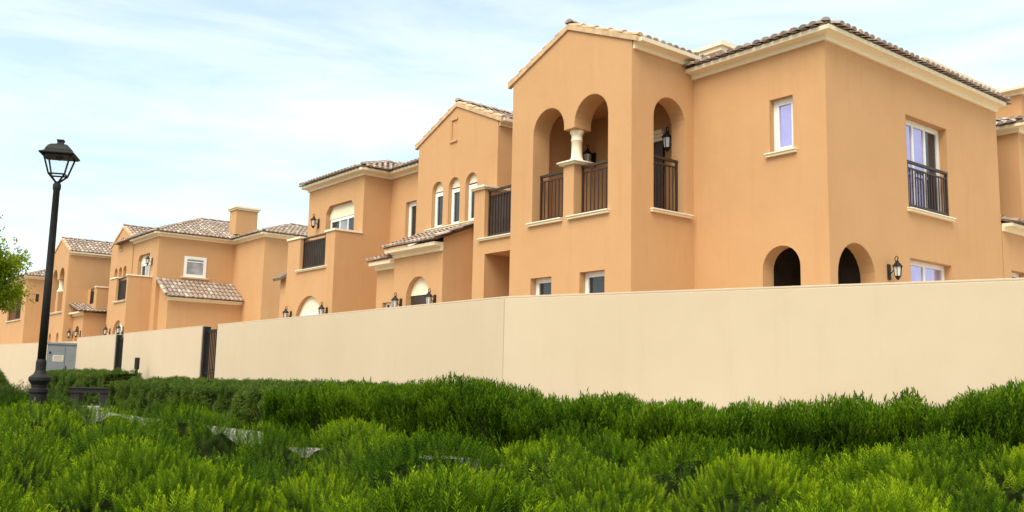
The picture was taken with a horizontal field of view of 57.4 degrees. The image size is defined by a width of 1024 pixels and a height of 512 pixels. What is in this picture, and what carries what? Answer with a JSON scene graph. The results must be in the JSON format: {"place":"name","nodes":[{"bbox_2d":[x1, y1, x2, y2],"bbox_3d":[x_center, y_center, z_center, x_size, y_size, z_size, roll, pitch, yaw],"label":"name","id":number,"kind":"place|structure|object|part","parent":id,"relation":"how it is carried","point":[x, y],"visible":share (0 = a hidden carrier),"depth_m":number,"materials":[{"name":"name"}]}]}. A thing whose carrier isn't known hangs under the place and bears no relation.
{"place":"outdoors","nodes":[
{"label":"outdoors","id":0,"kind":"place"},
{"bbox_2d":[0,269,45,343],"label":"house","id":1,"kind":"structure","parent":0,"point":[18,327],"depth_m":60.25,"materials":[{"name":"paint"}]},
{"bbox_2d":[15,292,21,316],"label":"window","id":2,"kind":"structure","parent":1,"relation":"in","point":[17,312],"depth_m":63.56,"materials":[{"name":"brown wood"}]},
{"bbox_2d":[47,236,112,341],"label":"house","id":3,"kind":"structure","parent":0,"point":[80,289],"depth_m":48.46,"materials":[{"name":"paint"}]},
{"bbox_2d":[103,205,307,377],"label":"house","id":4,"kind":"structure","parent":0,"point":[212,273],"depth_m":42.07,"materials":[{"name":"paint"}]},
{"bbox_2d":[141,254,150,275],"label":"window","id":5,"kind":"structure","parent":4,"relation":"in","point":[145,269],"depth_m":43.32,"materials":[{"name":"white glass"}]},
{"bbox_2d":[183,256,206,277],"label":"window","id":6,"kind":"structure","parent":4,"relation":"in","point":[193,266],"depth_m":42.57,"materials":[{"name":"white glass"}]},
{"bbox_2d":[66,407,477,464],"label":"footpath","id":7,"kind":"structure","parent":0,"point":[234,431],"depth_m":13.56,"materials":[{"name":"grey concrete"}]},
{"bbox_2d":[273,98,512,317],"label":"house","id":8,"kind":"structure","parent":0,"point":[431,223],"depth_m":25.39,"materials":[{"name":"paint"}]},
{"bbox_2d":[299,296,318,315],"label":"window","id":9,"kind":"structure","parent":8,"relation":"in","point":[311,305],"depth_m":28.74,"materials":[{"name":"beige glass"}]},
{"bbox_2d":[330,202,354,229],"bbox_3d":[-5.307,-0.602,29.520,0.080,2.125,1.840,7,-10,-38],"label":"window","id":10,"kind":"structure","parent":8,"relation":"in","point":[346,209],"depth_m":29.64,"materials":[{"name":"white glass"}]},
{"bbox_2d":[408,201,416,245],"bbox_3d":[-2.923,-0.965,28.081,0.070,1.350,0.570,7,-10,-38],"label":"window","id":11,"kind":"structure","parent":8,"relation":"in","point":[412,206],"depth_m":28.18,"materials":[{"name":"white glass"}]},
{"bbox_2d":[411,277,427,304],"bbox_3d":[-2.309,2.295,23.781,0.060,3.545,1.060,7,-10,-38],"label":"arched door","id":12,"kind":"structure","parent":8,"relation":"in","point":[420,287],"depth_m":24.05,"materials":[{"name":"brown wood"}]},
{"bbox_2d":[434,183,442,227],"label":"window","id":13,"kind":"structure","parent":8,"relation":"in","point":[439,196],"depth_m":25.33,"materials":[{"name":"white glass"}]},
{"bbox_2d":[451,178,459,223],"bbox_3d":[-1.423,-1.435,24.675,0.070,1.275,0.500,7,-10,-38],"label":"window","id":14,"kind":"structure","parent":8,"relation":"in","point":[455,192],"depth_m":24.73,"materials":[{"name":"white glass"}]},
{"bbox_2d":[468,173,476,220],"bbox_3d":[-0.945,-1.507,24.082,0.070,1.275,0.490,7,-10,-38],"label":"window","id":15,"kind":"structure","parent":8,"relation":"in","point":[473,179],"depth_m":24.16,"materials":[{"name":"white glass"}]},
{"bbox_2d":[0,0,1023,278],"label":"sky","id":16,"kind":"structure","parent":0,"point":[171,111],"materials":[{"name":"blue"}]},
{"bbox_2d":[508,17,1012,295],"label":"house","id":17,"kind":"structure","parent":0,"point":[825,151],"depth_m":18.29,"materials":[{"name":"paint"}]},
{"bbox_2d":[536,278,550,294],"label":"window","id":18,"kind":"structure","parent":17,"relation":"in","point":[543,286],"depth_m":19.66,"materials":[{"name":"white glass"}]},
{"bbox_2d":[585,271,604,292],"bbox_3d":[1.697,0.950,18.330,0.070,1.290,0.700,7,-10,-38],"label":"window","id":19,"kind":"structure","parent":17,"relation":"in","point":[594,281],"depth_m":18.46,"materials":[{"name":"clear glass"}]},
{"bbox_2d":[654,129,665,207],"bbox_3d":[2.835,-1.629,19.810,0.130,1.950,1.010,7,-10,-38],"label":"loggia door","id":20,"kind":"structure","parent":17,"relation":"in","point":[658,141],"depth_m":19.56,"materials":[{"name":"brown wood"}]},
{"bbox_2d":[774,97,793,150],"bbox_3d":[5.115,-2.426,17.416,0.070,1.030,0.500,7,-10,-38],"label":"window","id":21,"kind":"structure","parent":17,"relation":"in","point":[783,109],"depth_m":17.46,"materials":[{"name":"white glass"}]},
{"bbox_2d":[906,119,941,213],"bbox_3d":[8.207,-1.755,18.881,1.620,1.870,0.070,7,-10,-38],"label":"window","id":22,"kind":"structure","parent":17,"relation":"in","point":[922,141],"depth_m":19.03,"materials":[{"name":"clear glass"}]},
{"bbox_2d":[910,260,944,281],"bbox_3d":[8.147,0.741,18.506,1.610,1.220,0.070,7,-10,-38],"label":"window","id":23,"kind":"structure","parent":17,"relation":"in","point":[920,271],"depth_m":18.62,"materials":[{"name":"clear glass"}]},
{"bbox_2d":[923,56,1023,277],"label":"house","id":24,"kind":"structure","parent":0,"point":[1010,132],"depth_m":21.52,"materials":[{"name":"paint"}]},
{"bbox_2d":[1012,273,1018,277],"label":"window","id":25,"kind":"structure","parent":24,"relation":"in","point":[1014,275],"depth_m":21.09,"materials":[{"name":"white glass"}]},
{"label":"ground","id":26,"kind":"structure","parent":0,"visible":0},
{"bbox_2d":[0,369,9,386],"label":"shrub","id":27,"kind":"object","parent":26,"relation":"on","point":[3,378],"visible":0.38,"depth_m":33.64,"materials":[{"name":"green plant"}]},
{"bbox_2d":[0,215,35,313],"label":"tree","id":28,"kind":"object","parent":26,"relation":"on","point":[9,263],"visible":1,"depth_m":15.41,"materials":[{"name":"green plant"}]},
{"bbox_2d":[0,341,76,391],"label":"boundary wall","id":29,"kind":"structure","parent":26,"relation":"on","point":[17,363],"depth_m":38.05,"materials":[{"name":"paint"}]},
{"bbox_2d":[0,390,87,424],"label":"shrub","id":30,"kind":"object","parent":26,"relation":"on","point":[7,401],"visible":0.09,"depth_m":12.00,"materials":[{"name":"green plant"}]},
{"bbox_2d":[0,379,90,422],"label":"shrub","id":31,"kind":"object","parent":26,"relation":"on","point":[16,390],"visible":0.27,"depth_m":16.76,"materials":[{"name":"green plant"}]},
{"bbox_2d":[28,139,79,420],"bbox_3d":[-5.480,0.437,11.028,0.390,3.715,0.390,3,-8,-14],"label":"street lamp","id":32,"kind":"object","parent":26,"relation":"on","point":[39,379],"visible":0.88,"depth_m":11.03,"materials":[{"name":"metal"}]},
{"bbox_2d":[46,342,76,371],"bbox_3d":[-14.975,3.876,31.236,1.140,1.920,0.790,5,-9,-24],"label":"utility cabinet","id":33,"kind":"object","parent":26,"relation":"on","point":[61,355],"visible":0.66,"depth_m":30.92,"materials":[{"name":"grey metal"}]},
{"bbox_3d":[-15.062,3.814,30.800,0.502,1.680,0.039,5,-9,-24],"label":"door","id":34,"kind":"part","parent":33,"relation":"part of","materials":[{"name":"grey metal"}]},
{"bbox_3d":[-14.592,3.853,31.016,0.502,1.680,0.024,5,-9,-24],"label":"door","id":35,"kind":"part","parent":33,"relation":"part of","materials":[{"name":"grey metal"}]},
{"bbox_2d":[46,367,142,405],"bbox_3d":[-12.562,3.807,27.383,1.328,1.105,7.558,7,-10,-38],"label":"hedge","id":36,"kind":"object","parent":26,"relation":"on","point":[62,380],"visible":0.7,"depth_m":25.40,"materials":[{"name":"green plant"}]},
{"bbox_2d":[75,334,122,370],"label":"boundary wall","id":37,"kind":"structure","parent":26,"relation":"on","point":[96,352],"depth_m":29.26,"materials":[{"name":"paint"}]},
{"bbox_2d":[134,358,139,375],"bbox_3d":[-10.028,3.390,24.900,0.128,1.360,0.128,1,-8,0],"label":"marker post","id":38,"kind":"object","parent":26,"relation":"on","point":[136,363],"visible":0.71,"depth_m":24.92,"materials":[{"name":"metal"}]},
{"bbox_2d":[121,326,210,379],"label":"boundary wall","id":39,"kind":"structure","parent":26,"relation":"on","point":[170,353],"depth_m":24.27,"materials":[{"name":"paint"}]},
{"bbox_2d":[114,335,123,369],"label":"gate","id":40,"kind":"structure","parent":39,"relation":"attached to","point":[118,351],"depth_m":27.70,"materials":[{"name":"metal"}]},
{"bbox_2d":[105,375,450,430],"bbox_3d":[-4.891,2.664,17.168,1.847,0.941,12.012,7,-10,-38],"label":"hedge","id":41,"kind":"object","parent":26,"relation":"on","point":[243,399],"visible":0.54,"depth_m":16.81,"materials":[{"name":"green plant"}]},
{"bbox_2d":[0,398,1023,511],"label":"ground cover","id":42,"kind":"object","parent":26,"relation":"on","point":[117,462],"visible":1,"depth_m":5.52,"materials":[{"name":"green leaf"},{"name":"dark twig"}]},
{"bbox_2d":[214,278,1023,417],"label":"boundary wall","id":43,"kind":"structure","parent":26,"relation":"on","point":[941,342],"depth_m":11.86,"materials":[{"name":"paint"}]},
{"bbox_2d":[200,325,217,378],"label":"gate","id":44,"kind":"structure","parent":43,"relation":"attached to","point":[206,356],"depth_m":22.21,"materials":[{"name":"metal"}]},
{"bbox_2d":[261,371,1023,482],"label":"hedge","id":45,"kind":"object","parent":26,"relation":"on","point":[489,413],"visible":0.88,"depth_m":9.58,"materials":[{"name":"leaf"},{"name":"dark twig"}]},
{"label":"paved pad","id":46,"kind":"structure","parent":26,"relation":"on","visible":0},
{"bbox_2d":[68,387,109,407],"bbox_3d":[-10.104,3.402,22.450,0.980,0.485,0.460,2,-8,-8],"label":"bench","id":47,"kind":"object","parent":46,"relation":"on","point":[78,392],"visible":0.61,"depth_m":22.30,"materials":[{"name":"metal"}]}
]}

